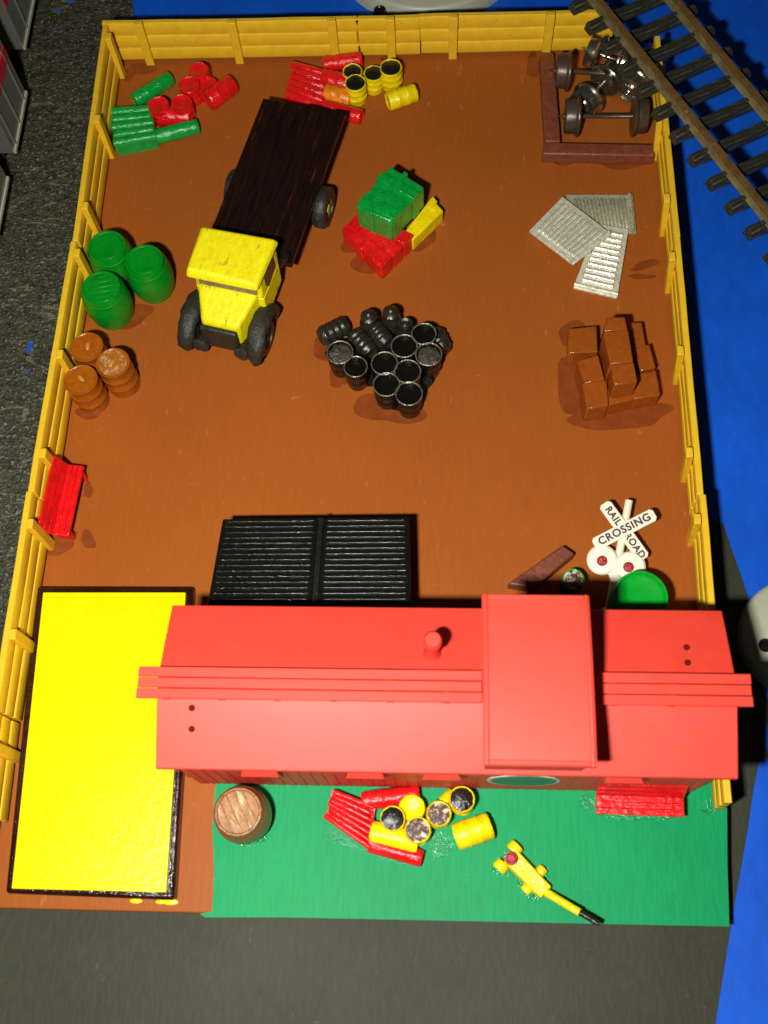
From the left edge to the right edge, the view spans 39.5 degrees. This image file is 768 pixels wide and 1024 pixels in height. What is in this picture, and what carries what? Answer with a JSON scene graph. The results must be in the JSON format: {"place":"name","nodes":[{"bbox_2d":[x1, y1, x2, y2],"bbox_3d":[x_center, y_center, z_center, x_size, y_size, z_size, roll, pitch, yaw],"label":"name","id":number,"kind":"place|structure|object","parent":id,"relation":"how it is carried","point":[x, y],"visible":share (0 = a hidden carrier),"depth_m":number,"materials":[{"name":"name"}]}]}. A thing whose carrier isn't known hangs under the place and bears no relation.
{"place":"outdoors","nodes":[
{"label":"outdoors","id":0,"kind":"place"},
{"bbox_2d":[0,519,767,1023],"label":"road","id":1,"kind":"structure","parent":0,"point":[86,967],"depth_m":21.33,"materials":[{"name":"asphalt"}]},
{"bbox_2d":[0,50,696,913],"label":"base board","id":2,"kind":"object","parent":1,"relation":"on","point":[494,472],"visible":0.28,"depth_m":25.44,"materials":[{"name":"wood"}]},
{"bbox_2d":[0,714,19,822],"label":"fence","id":3,"kind":"object","parent":2,"relation":"on","point":[9,751],"visible":0.92,"depth_m":21.98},
{"bbox_2d":[0,492,54,720],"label":"fence","id":4,"kind":"object","parent":2,"relation":"on","point":[36,541],"visible":0.84,"depth_m":22.85,"materials":[{"name":"plastic"}]},
{"bbox_2d":[28,241,92,501],"bbox_3d":[-7.500,-3.270,25.158,0.311,1.420,6.540,1,68,3],"label":"fence","id":5,"kind":"object","parent":2,"relation":"on","point":[52,429],"visible":0.69,"depth_m":24.86,"materials":[{"name":"plastic"}]},
{"bbox_2d":[38,456,87,539],"bbox_3d":[-7.225,-0.276,24.183,0.560,0.997,1.720,4,69,4],"label":"bench","id":6,"kind":"object","parent":2,"relation":"on","point":[59,502],"visible":1,"depth_m":24.04,"materials":[{"name":"plastic"}]},
{"bbox_2d":[64,365,109,414],"bbox_3d":[-6.978,-2.867,25.164,0.806,1.064,0.806,-41,72,-13],"label":"oil drum","id":7,"kind":"object","parent":2,"relation":"on","point":[84,386],"visible":1,"depth_m":24.77,"materials":[{"name":"plastic"}]},
{"bbox_2d":[70,332,106,381],"bbox_3d":[-6.933,-3.669,25.480,0.806,1.064,0.806,-2,68,2],"label":"oil drum","id":8,"kind":"object","parent":2,"relation":"on","point":[88,348],"visible":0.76,"depth_m":25.01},
{"bbox_2d":[73,24,125,265],"bbox_3d":[-7.310,-9.527,27.635,0.311,1.420,6.881,0,68,3],"label":"fence","id":9,"kind":"object","parent":2,"relation":"on","point":[99,148],"visible":0.87,"depth_m":27.41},
{"bbox_2d":[6,587,194,904],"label":"loading platform","id":10,"kind":"structure","parent":2,"relation":"on","point":[98,805],"depth_m":22.04,"materials":[{"name":"plastic"}]},
{"bbox_2d":[81,271,133,330],"bbox_3d":[-6.703,-5.117,25.972,1.141,1.200,1.141,-11,68,-2],"label":"barrel","id":11,"kind":"object","parent":2,"relation":"on","point":[106,297],"visible":1,"depth_m":25.50,"materials":[{"name":"plastic"}]},
{"bbox_2d":[87,230,132,286],"bbox_3d":[-6.678,-6.205,26.403,1.116,1.200,1.116,-2,68,2],"label":"barrel","id":12,"kind":"object","parent":2,"relation":"on","point":[109,250],"visible":0.8,"depth_m":25.87,"materials":[{"name":"plastic"}]},
{"bbox_2d":[96,348,140,398],"bbox_3d":[-6.268,-3.272,25.290,0.806,1.064,0.806,17,70,9],"label":"oil drum","id":13,"kind":"object","parent":2,"relation":"on","point":[116,370],"visible":1,"depth_m":24.90,"materials":[{"name":"plastic"}]},
{"bbox_2d":[110,104,158,155],"bbox_3d":[-6.643,-10.216,28.392,1.191,0.462,1.311,-11,68,-1],"label":"pipe bundle","id":14,"kind":"object","parent":2,"relation":"on","point":[133,128],"visible":0.99,"depth_m":28.17,"materials":[{"name":"plastic"}]},
{"bbox_2d":[124,245,174,303],"bbox_3d":[-5.727,-5.809,26.199,1.116,1.200,1.116,-7,68,0],"label":"barrel","id":15,"kind":"object","parent":2,"relation":"on","point":[149,274],"visible":1,"depth_m":25.73,"materials":[{"name":"plastic"}]},
{"bbox_2d":[130,71,174,104],"bbox_3d":[-6.247,-11.408,28.878,1.214,0.421,0.415,-37,71,-11],"label":"drum","id":16,"kind":"object","parent":2,"relation":"on","point":[154,87],"visible":0.92,"depth_m":28.74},
{"bbox_2d":[148,96,169,126],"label":"drum","id":17,"kind":"object","parent":2,"relation":"on","point":[158,107],"visible":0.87,"depth_m":28.25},
{"bbox_2d":[157,106,189,125],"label":"drum","id":18,"kind":"object","parent":2,"relation":"on","point":[170,117],"visible":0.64,"depth_m":28.27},
{"bbox_2d":[154,118,200,144],"bbox_3d":[-5.487,-10.063,28.310,1.214,0.416,0.420,-16,68,-4],"label":"drum","id":19,"kind":"object","parent":2,"relation":"on","point":[177,131],"visible":0.93,"depth_m":28.15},
{"bbox_2d":[171,94,195,118],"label":"drum","id":20,"kind":"object","parent":2,"relation":"on","point":[181,104],"visible":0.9,"depth_m":28.20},
{"bbox_2d":[178,76,201,106],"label":"drum","id":21,"kind":"object","parent":2,"relation":"on","point":[189,86],"visible":0.79,"depth_m":28.47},
{"bbox_2d":[189,62,210,80],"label":"drum","id":22,"kind":"object","parent":2,"relation":"on","point":[199,71],"visible":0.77,"depth_m":28.62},
{"bbox_2d":[199,77,216,103],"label":"drum","id":23,"kind":"object","parent":2,"relation":"on","point":[208,82],"visible":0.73,"depth_m":28.58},
{"bbox_2d":[202,75,237,109],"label":"drum","id":24,"kind":"object","parent":2,"relation":"on","point":[220,92],"visible":1,"depth_m":28.46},
{"bbox_2d":[102,16,359,65],"bbox_3d":[-4.050,-12.669,28.725,6.815,1.420,0.310,0,68,3],"label":"fence","id":25,"kind":"object","parent":2,"relation":"on","point":[152,40],"visible":0.87,"depth_m":28.61,"materials":[{"name":"plastic"}]},
{"bbox_2d":[177,99,345,366],"bbox_3d":[-2.943,-7.113,26.075,2.640,2.134,7.187,13,70,8],"label":"flatbed truck","id":26,"kind":"object","parent":2,"relation":"on","point":[277,195],"visible":1,"depth_m":25.92,"materials":[{"name":"brown plastic"}]},
{"bbox_2d":[286,61,325,108],"bbox_3d":[-2.048,-11.303,28.617,1.087,0.431,1.588,6,69,5],"label":"pipe bundle","id":27,"kind":"object","parent":2,"relation":"on","point":[305,86],"visible":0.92,"depth_m":28.42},
{"bbox_2d":[207,517,411,607],"bbox_3d":[-1.516,1.293,23.098,4.247,1.336,2.082,0,68,3],"label":"storage bin","id":28,"kind":"object","parent":2,"relation":"on","point":[331,562],"visible":0.96,"depth_m":22.49,"materials":[{"name":"plastic"}]},
{"bbox_2d":[320,69,345,86],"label":"drum","id":29,"kind":"object","parent":2,"relation":"on","point":[333,77],"visible":0.57,"depth_m":28.40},
{"bbox_2d":[316,316,350,345],"bbox_3d":[-1.214,-4.361,25.771,0.781,0.515,0.517,-29,70,-8],"label":"can","id":30,"kind":"object","parent":2,"relation":"on","point":[333,330],"visible":0.98,"depth_m":25.58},
{"bbox_2d":[323,84,350,105],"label":"drum","id":31,"kind":"object","parent":2,"relation":"on","point":[336,93],"visible":0.78,"depth_m":28.27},
{"bbox_2d":[326,340,353,377],"bbox_3d":[-1.011,-3.579,25.294,0.630,0.816,0.634,26,72,12],"label":"pail","id":32,"kind":"object","parent":2,"relation":"on","point":[339,353],"visible":0.92,"depth_m":25.02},
{"bbox_2d":[318,99,363,124],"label":"drum","id":33,"kind":"object","parent":2,"relation":"on","point":[355,115],"visible":0.75,"depth_m":28.14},
{"bbox_2d":[323,52,362,70],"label":"drum","id":34,"kind":"object","parent":2,"relation":"on","point":[337,62],"visible":0.83,"depth_m":28.65,"materials":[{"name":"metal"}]},
{"bbox_2d":[342,63,362,77],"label":"drum","id":35,"kind":"object","parent":2,"relation":"on","point":[351,69],"visible":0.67,"depth_m":28.33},
{"bbox_2d":[344,74,366,106],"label":"drum","id":36,"kind":"object","parent":2,"relation":"on","point":[355,87],"visible":0.92,"depth_m":28.16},
{"bbox_2d":[344,356,367,390],"bbox_3d":[-0.638,-3.222,25.134,0.567,0.816,0.562,18,70,9],"label":"pail","id":37,"kind":"object","parent":2,"relation":"on","point":[356,370],"visible":1,"depth_m":24.91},
{"bbox_2d":[46,51,677,555],"bbox_3d":[-0.107,-5.751,26.536,15.139,0.021,14.595,0,68,3],"label":"glue stain","id":38,"kind":"object","parent":2,"relation":"on","point":[370,409],"visible":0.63,"depth_m":25.26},
{"bbox_2d":[347,327,377,359],"bbox_3d":[-0.517,-4.027,25.560,0.519,0.520,0.727,-36,71,-11],"label":"can","id":39,"kind":"object","parent":2,"relation":"on","point":[362,343],"visible":0.95,"depth_m":25.39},
{"bbox_2d":[368,321,393,349],"bbox_3d":[-0.080,-4.193,25.442,0.473,0.477,0.630,-32,70,-10],"label":"can","id":40,"kind":"object","parent":39,"relation":"on","point":[381,336],"visible":1,"depth_m":25.29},
{"bbox_2d":[360,309,378,332],"bbox_3d":[-0.344,-4.516,25.579,0.480,0.910,0.480,0,68,3],"label":"milk can","id":41,"kind":"object","parent":2,"relation":"on","point":[369,318],"visible":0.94,"depth_m":25.26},
{"bbox_2d":[363,65,383,95],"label":"drum","id":42,"kind":"object","parent":2,"relation":"on","point":[373,75],"visible":0.92,"depth_m":28.32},
{"bbox_2d":[342,215,412,278],"bbox_3d":[-0.218,-6.736,26.642,1.521,0.563,1.207,38,75,16],"label":"crate","id":43,"kind":"object","parent":2,"relation":"on","point":[380,256],"visible":0.73,"depth_m":26.35,"materials":[{"name":"plastic"}]},
{"bbox_2d":[357,167,423,239],"bbox_3d":[0.178,-7.539,26.228,1.104,0.827,1.466,32,73,14],"label":"crate","id":44,"kind":"object","parent":43,"relation":"on","point":[390,204],"visible":1,"depth_m":25.92,"materials":[{"name":"plastic"}]},
{"bbox_2d":[324,337,443,410],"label":"paint puddle","id":45,"kind":"object","parent":2,"relation":"on","point":[425,385],"visible":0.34,"depth_m":25.51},
{"bbox_2d":[371,351,397,377],"bbox_3d":[0.029,-3.300,25.132,0.630,0.815,0.634,29,72,13],"label":"pail","id":46,"kind":"object","parent":2,"relation":"on","point":[384,361],"visible":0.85,"depth_m":24.89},
{"bbox_2d":[373,372,399,409],"bbox_3d":[0.073,-2.786,24.926,0.634,0.816,0.630,-37,71,-11],"label":"pail","id":47,"kind":"object","parent":2,"relation":"on","point":[384,388],"visible":0.95,"depth_m":24.70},
{"bbox_2d":[357,14,419,59],"bbox_3d":[0.112,-12.655,28.516,1.691,1.420,0.311,0,68,3],"label":"fence","id":48,"kind":"object","parent":2,"relation":"on","point":[391,36],"visible":0.95,"depth_m":28.40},
{"bbox_2d":[381,305,400,336],"bbox_3d":[0.176,-4.609,25.590,0.480,0.910,0.480,0,68,3],"label":"milk can","id":49,"kind":"object","parent":2,"relation":"on","point":[391,317],"visible":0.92,"depth_m":25.37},
{"bbox_2d":[380,59,402,91],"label":"drum","id":50,"kind":"object","parent":2,"relation":"on","point":[391,71],"visible":0.91,"depth_m":28.27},
{"bbox_2d":[385,83,418,109],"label":"drum","id":51,"kind":"object","parent":2,"relation":"on","point":[403,96],"visible":1,"depth_m":28.13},
{"bbox_2d":[391,334,417,361],"bbox_3d":[0.487,-3.722,25.278,0.630,0.816,0.634,-43,72,-13],"label":"pail","id":52,"kind":"object","parent":2,"relation":"on","point":[404,346],"visible":0.78,"depth_m":25.03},
{"bbox_2d":[396,318,412,335],"bbox_3d":[0.513,-4.280,25.497,0.440,0.810,0.440,0,68,3],"label":"milk can","id":53,"kind":"object","parent":2,"relation":"on","point":[405,325],"visible":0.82,"depth_m":25.20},
{"bbox_2d":[394,359,420,384],"bbox_3d":[0.560,-3.097,25.025,0.634,0.815,0.630,-9,68,-1],"label":"pail","id":54,"kind":"object","parent":2,"relation":"on","point":[407,370],"visible":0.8,"depth_m":24.78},
{"bbox_2d":[395,381,422,418],"bbox_3d":[0.588,-2.564,24.812,0.630,0.815,0.634,32,73,14],"label":"pail","id":55,"kind":"object","parent":2,"relation":"on","point":[409,397],"visible":1,"depth_m":24.58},
{"bbox_2d":[411,323,436,345],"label":"pail","id":56,"kind":"object","parent":2,"relation":"on","point":[421,333],"visible":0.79,"depth_m":25.13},
{"bbox_2d":[406,197,442,249],"bbox_3d":[1.026,-7.192,26.799,0.479,0.495,1.340,31,73,14],"label":"crate","id":57,"kind":"object","parent":2,"relation":"on","point":[427,221],"visible":0.79,"depth_m":26.65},
{"bbox_2d":[415,342,441,379],"bbox_3d":[1.053,-3.516,25.168,0.630,0.816,0.634,-37,71,-11],"label":"pail","id":58,"kind":"object","parent":2,"relation":"on","point":[428,359],"visible":0.93,"depth_m":24.89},
{"bbox_2d":[434,327,451,355],"bbox_3d":[1.306,-4.069,25.531,0.514,0.517,0.614,-21,69,-5],"label":"can","id":59,"kind":"object","parent":2,"relation":"on","point":[443,343],"visible":0.51,"depth_m":25.34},
{"bbox_2d":[136,594,753,792],"bbox_3d":[1.058,3.514,20.208,10.800,4.830,3.150,0,68,3],"label":"caboose","id":60,"kind":"object","parent":2,"relation":"on","point":[552,692],"visible":1,"depth_m":18.99,"materials":[{"name":"plastic"}]},
{"bbox_2d":[241,771,282,777],"bbox_3d":[-2.285,4.962,20.215,0.714,1.101,0.185,0,68,3],"label":"window","id":61,"kind":"structure","parent":60,"relation":"in","point":[244,773],"depth_m":19.80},
{"bbox_2d":[346,773,383,779],"bbox_3d":[-0.328,4.972,20.116,0.714,1.101,0.185,0,68,3],"label":"window","id":62,"kind":"structure","parent":60,"relation":"in","point":[349,775],"depth_m":19.70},
{"bbox_2d":[422,774,460,780],"bbox_3d":[1.079,4.980,20.044,0.714,1.101,0.185,0,68,3],"label":"window","id":63,"kind":"structure","parent":60,"relation":"in","point":[426,776],"depth_m":19.63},
{"bbox_2d":[599,777,643,783],"bbox_3d":[4.393,4.998,19.875,0.714,1.101,0.185,0,68,3],"label":"window","id":64,"kind":"structure","parent":60,"relation":"in","point":[604,780],"depth_m":19.47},
{"bbox_2d":[200,781,728,925],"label":"lawn","id":65,"kind":"structure","parent":2,"relation":"on","point":[298,862],"depth_m":21.34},
{"bbox_2d":[213,785,271,844],"bbox_3d":[-2.809,6.044,21.346,1.128,1.200,1.128,-26,69,-7],"label":"barrel","id":66,"kind":"object","parent":65,"relation":"on","point":[242,814],"visible":1,"depth_m":20.83,"materials":[{"name":"wood"}]},
{"bbox_2d":[323,790,375,849],"bbox_3d":[-0.647,6.220,21.599,1.164,0.406,0.856,19,70,10],"label":"pipe bundle","id":67,"kind":"object","parent":65,"relation":"on","point":[350,816],"visible":0.99,"depth_m":21.45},
{"bbox_2d":[361,786,419,808],"bbox_3d":[0.135,5.794,21.689,1.186,0.399,0.400,-7,68,0],"label":"drum","id":68,"kind":"object","parent":65,"relation":"on","point":[382,798],"visible":0.89,"depth_m":21.53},
{"bbox_2d":[380,805,405,831],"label":"drum","id":69,"kind":"object","parent":65,"relation":"on","point":[392,818],"visible":0.88,"depth_m":21.17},
{"bbox_2d":[369,821,417,851],"bbox_3d":[0.211,6.525,21.437,1.000,0.504,0.505,12,69,7],"label":"drum","id":70,"kind":"object","parent":65,"relation":"on","point":[379,834],"visible":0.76,"depth_m":21.23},
{"bbox_2d":[366,841,423,866],"bbox_3d":[0.228,6.769,21.361,1.125,0.360,0.351,14,70,8],"label":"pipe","id":71,"kind":"object","parent":65,"relation":"on","point":[402,856],"visible":0.84,"depth_m":21.21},
{"bbox_2d":[399,794,425,821],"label":"drum","id":72,"kind":"object","parent":65,"relation":"on","point":[411,805],"visible":0.77,"depth_m":21.38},
{"bbox_2d":[404,816,431,845],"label":"drum","id":73,"kind":"object","parent":65,"relation":"on","point":[417,830],"visible":0.95,"depth_m":21.12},
{"bbox_2d":[426,801,451,828],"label":"drum","id":74,"kind":"object","parent":65,"relation":"on","point":[438,814],"visible":0.99,"depth_m":21.22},
{"bbox_2d":[439,789,450,804],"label":"drum","id":75,"kind":"object","parent":65,"relation":"on","point":[443,797],"visible":0.3,"depth_m":21.56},
{"bbox_2d":[448,786,474,815],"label":"drum","id":76,"kind":"object","parent":65,"relation":"on","point":[461,800],"visible":0.98,"depth_m":21.25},
{"bbox_2d":[451,812,494,849],"bbox_3d":[1.772,6.368,21.338,0.763,0.565,0.570,-18,69,-4],"label":"drum","id":77,"kind":"object","parent":65,"relation":"on","point":[473,831],"visible":1,"depth_m":21.11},
{"bbox_2d":[242,794,718,900],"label":"varnish puddle","id":78,"kind":"object","parent":65,"relation":"on","point":[442,844],"visible":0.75,"depth_m":21.56,"materials":[{"name":"liquid"}]},
{"bbox_2d":[493,840,599,925],"bbox_3d":[3.164,7.367,20.816,2.232,0.667,0.650,39,75,16],"label":"floor jack","id":79,"kind":"object","parent":65,"relation":"on","point":[525,871],"visible":1,"depth_m":20.97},
{"bbox_2d":[595,784,687,817],"bbox_3d":[5.065,5.721,21.200,1.720,0.997,0.560,1,68,3],"label":"bench","id":80,"kind":"object","parent":65,"relation":"on","point":[644,800],"visible":1,"depth_m":21.12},
{"bbox_2d":[419,9,615,59],"bbox_3d":[3.542,-12.684,28.360,5.196,1.420,0.311,0,68,3],"label":"fence","id":81,"kind":"object","parent":2,"relation":"on","point":[452,34],"visible":0.81,"depth_m":28.28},
{"bbox_2d":[507,546,573,591],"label":"timber beam","id":82,"kind":"structure","parent":2,"relation":"on","point":[536,576],"depth_m":23.20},
{"bbox_2d":[539,53,559,143],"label":"timber beam","id":83,"kind":"structure","parent":2,"relation":"on","point":[550,115],"depth_m":27.96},
{"bbox_2d":[559,569,584,594],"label":"drum","id":84,"kind":"object","parent":2,"relation":"on","point":[572,581],"visible":0.93,"depth_m":22.84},
{"bbox_2d":[566,327,597,364],"bbox_3d":[4.651,-3.922,25.266,0.691,0.599,0.737,0,68,3],"label":"crate","id":85,"kind":"object","parent":2,"relation":"on","point":[581,343],"visible":0.87,"depth_m":25.00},
{"bbox_2d":[574,355,603,394],"bbox_3d":[4.767,-3.139,24.863,0.512,0.759,0.680,-11,68,-2],"label":"crate","id":86,"kind":"object","parent":2,"relation":"on","point":[588,370],"visible":0.8,"depth_m":24.55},
{"bbox_2d":[579,380,607,421],"bbox_3d":[4.824,-2.556,24.657,0.568,0.708,0.746,0,68,3],"label":"crate","id":87,"kind":"object","parent":2,"relation":"on","point":[593,399],"visible":1,"depth_m":24.39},
{"bbox_2d":[550,50,636,95],"bbox_3d":[5.534,-11.448,27.907,2.491,1.068,1.027,4,69,4],"label":"wheelset","id":88,"kind":"object","parent":2,"relation":"on","point":[562,70],"visible":0.68,"depth_m":27.63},
{"bbox_2d":[570,60,620,113],"bbox_3d":[5.553,-11.015,27.912,0.927,0.927,1.800,37,75,16],"label":"wheelset","id":89,"kind":"object","parent":2,"relation":"on","point":[607,83],"visible":0.78,"depth_m":27.69,"materials":[{"name":"metal"}]},
{"bbox_2d":[542,143,654,163],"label":"timber beam","id":90,"kind":"structure","parent":2,"relation":"on","point":[598,153],"depth_m":27.31,"materials":[{"name":"wood"}]},
{"bbox_2d":[565,193,635,233],"bbox_3d":[5.439,-7.484,26.860,1.704,0.138,1.198,0,68,3],"label":"metal sheet","id":91,"kind":"object","parent":2,"relation":"on","point":[616,210],"visible":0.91,"depth_m":26.86,"materials":[{"name":"metal"}]},
{"bbox_2d":[573,223,628,298],"bbox_3d":[5.433,-6.226,26.318,1.091,0.253,1.964,16,70,9],"label":"metal sheet","id":92,"kind":"object","parent":2,"relation":"on","point":[600,272],"visible":0.98,"depth_m":26.20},
{"bbox_2d":[529,197,610,265],"bbox_3d":[4.573,-6.979,26.571,1.297,0.370,1.663,-39,72,-12],"label":"metal sheet","id":93,"kind":"object","parent":92,"relation":"on","point":[567,231],"visible":1,"depth_m":26.48,"materials":[{"name":"metal"}]},
{"bbox_2d":[558,95,651,136],"bbox_3d":[5.695,-10.163,27.480,2.493,1.030,1.054,0,68,3],"label":"wheelset","id":94,"kind":"object","parent":2,"relation":"on","point":[639,116],"visible":0.96,"depth_m":27.21,"materials":[{"name":"metal"}]},
{"bbox_2d":[581,34,630,69],"bbox_3d":[5.975,-12.009,28.280,1.644,1.004,0.986,23,71,11],"label":"wheelset","id":95,"kind":"object","parent":2,"relation":"on","point":[593,56],"visible":0.52,"depth_m":28.01,"materials":[{"name":"metal"}]},
{"bbox_2d":[598,317,626,352],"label":"crate","id":96,"kind":"object","parent":2,"relation":"on","point":[615,323],"visible":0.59,"depth_m":24.35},
{"bbox_2d":[598,330,632,379],"bbox_3d":[5.317,-3.491,24.670,0.556,1.287,0.851,-5,68,1],"label":"crate","id":97,"kind":"object","parent":2,"relation":"on","point":[615,348],"visible":0.64,"depth_m":24.13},
{"bbox_2d":[605,389,634,414],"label":"crate","id":98,"kind":"object","parent":2,"relation":"on","point":[620,404],"visible":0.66,"depth_m":24.50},
{"bbox_2d":[606,362,636,398],"bbox_3d":[5.399,-2.891,24.479,0.542,1.192,0.555,-6,68,0],"label":"crate","id":99,"kind":"object","parent":2,"relation":"on","point":[621,380],"visible":0.72,"depth_m":23.98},
{"bbox_2d":[587,499,656,609],"bbox_3d":[5.043,1.070,23.213,1.268,0.879,2.796,15,70,9],"label":"crossing sign","id":100,"kind":"object","parent":2,"relation":"on","point":[603,558],"visible":0.97,"depth_m":23.17,"materials":[{"name":"plastic"}]},
{"bbox_2d":[628,323,644,351],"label":"crate","id":101,"kind":"object","parent":2,"relation":"on","point":[636,335],"visible":0.65,"depth_m":25.10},
{"bbox_2d":[607,571,667,609],"bbox_3d":[5.348,1.931,22.637,1.166,1.100,1.166,7,69,6],"label":"barrel","id":102,"kind":"object","parent":2,"relation":"on","point":[639,590],"visible":0.66,"depth_m":22.17,"materials":[{"name":"plastic"}]},
{"bbox_2d":[618,43,667,102],"bbox_3d":[6.740,-11.458,27.954,0.947,0.957,1.800,31,73,14],"label":"wheelset","id":103,"kind":"object","parent":2,"relation":"on","point":[638,78],"visible":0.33,"depth_m":27.68,"materials":[{"name":"metal"}]},
{"bbox_2d":[632,345,654,374],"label":"crate","id":104,"kind":"object","parent":2,"relation":"on","point":[643,360],"visible":0.63,"depth_m":24.81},
{"bbox_2d":[631,371,659,408],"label":"crate","id":105,"kind":"object","parent":2,"relation":"on","point":[647,393],"visible":0.84,"depth_m":24.54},
{"bbox_2d":[651,36,679,260],"bbox_3d":[6.943,-9.156,26.806,0.311,1.420,6.283,-2,68,9],"label":"fence","id":106,"kind":"object","parent":2,"relation":"on","point":[669,230],"visible":0.72,"depth_m":26.17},
{"bbox_2d":[568,0,767,264],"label":"railway track","id":107,"kind":"structure","parent":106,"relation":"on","point":[681,106],"depth_m":26.09,"materials":[{"name":"wood"}]},
{"bbox_2d":[664,237,702,514],"bbox_3d":[6.808,-3.188,24.443,0.310,1.420,6.540,-2,68,9],"label":"fence","id":108,"kind":"object","parent":2,"relation":"on","point":[682,378],"visible":0.97,"depth_m":24.07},
{"bbox_2d":[686,495,731,809],"bbox_3d":[6.654,2.800,22.068,0.311,1.420,6.350,-1,68,8],"label":"fence","id":109,"kind":"object","parent":2,"relation":"on","point":[698,537],"visible":0.58,"depth_m":22.34,"materials":[{"name":"plastic"}]},
{"bbox_2d":[132,0,767,1023],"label":"table","id":110,"kind":"object","parent":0,"point":[726,278],"depth_m":26.43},
{"bbox_2d":[0,0,133,627],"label":"ballast bed","id":111,"kind":"object","parent":110,"relation":"on","point":[55,70],"visible":0.36,"depth_m":28.39,"materials":[{"name":"gravel"}]},
{"bbox_2d":[0,166,9,227],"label":"railway coach","id":112,"kind":"object","parent":111,"relation":"on","point":[4,181],"visible":1,"depth_m":27.61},
{"bbox_2d":[0,40,27,156],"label":"railway coach","id":113,"kind":"object","parent":111,"relation":"on","point":[13,95],"visible":1,"depth_m":27.96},
{"bbox_2d":[0,0,34,55],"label":"railway coach","id":114,"kind":"object","parent":111,"relation":"on","point":[15,19],"visible":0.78,"depth_m":29.24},
{"bbox_2d":[25,0,72,374],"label":"paint fleck","id":115,"kind":"object","parent":111,"relation":"on","point":[31,342],"visible":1,"depth_m":26.92},
{"bbox_2d":[356,0,496,15],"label":"plastic base","id":116,"kind":"object","parent":110,"relation":"on","point":[392,7],"visible":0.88,"depth_m":29.99,"materials":[{"name":"plastic"}]},
{"bbox_2d":[737,585,767,688],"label":"plastic base","id":117,"kind":"object","parent":110,"relation":"on","point":[752,633],"visible":1,"depth_m":23.07,"materials":[{"name":"plastic"}]}
]}

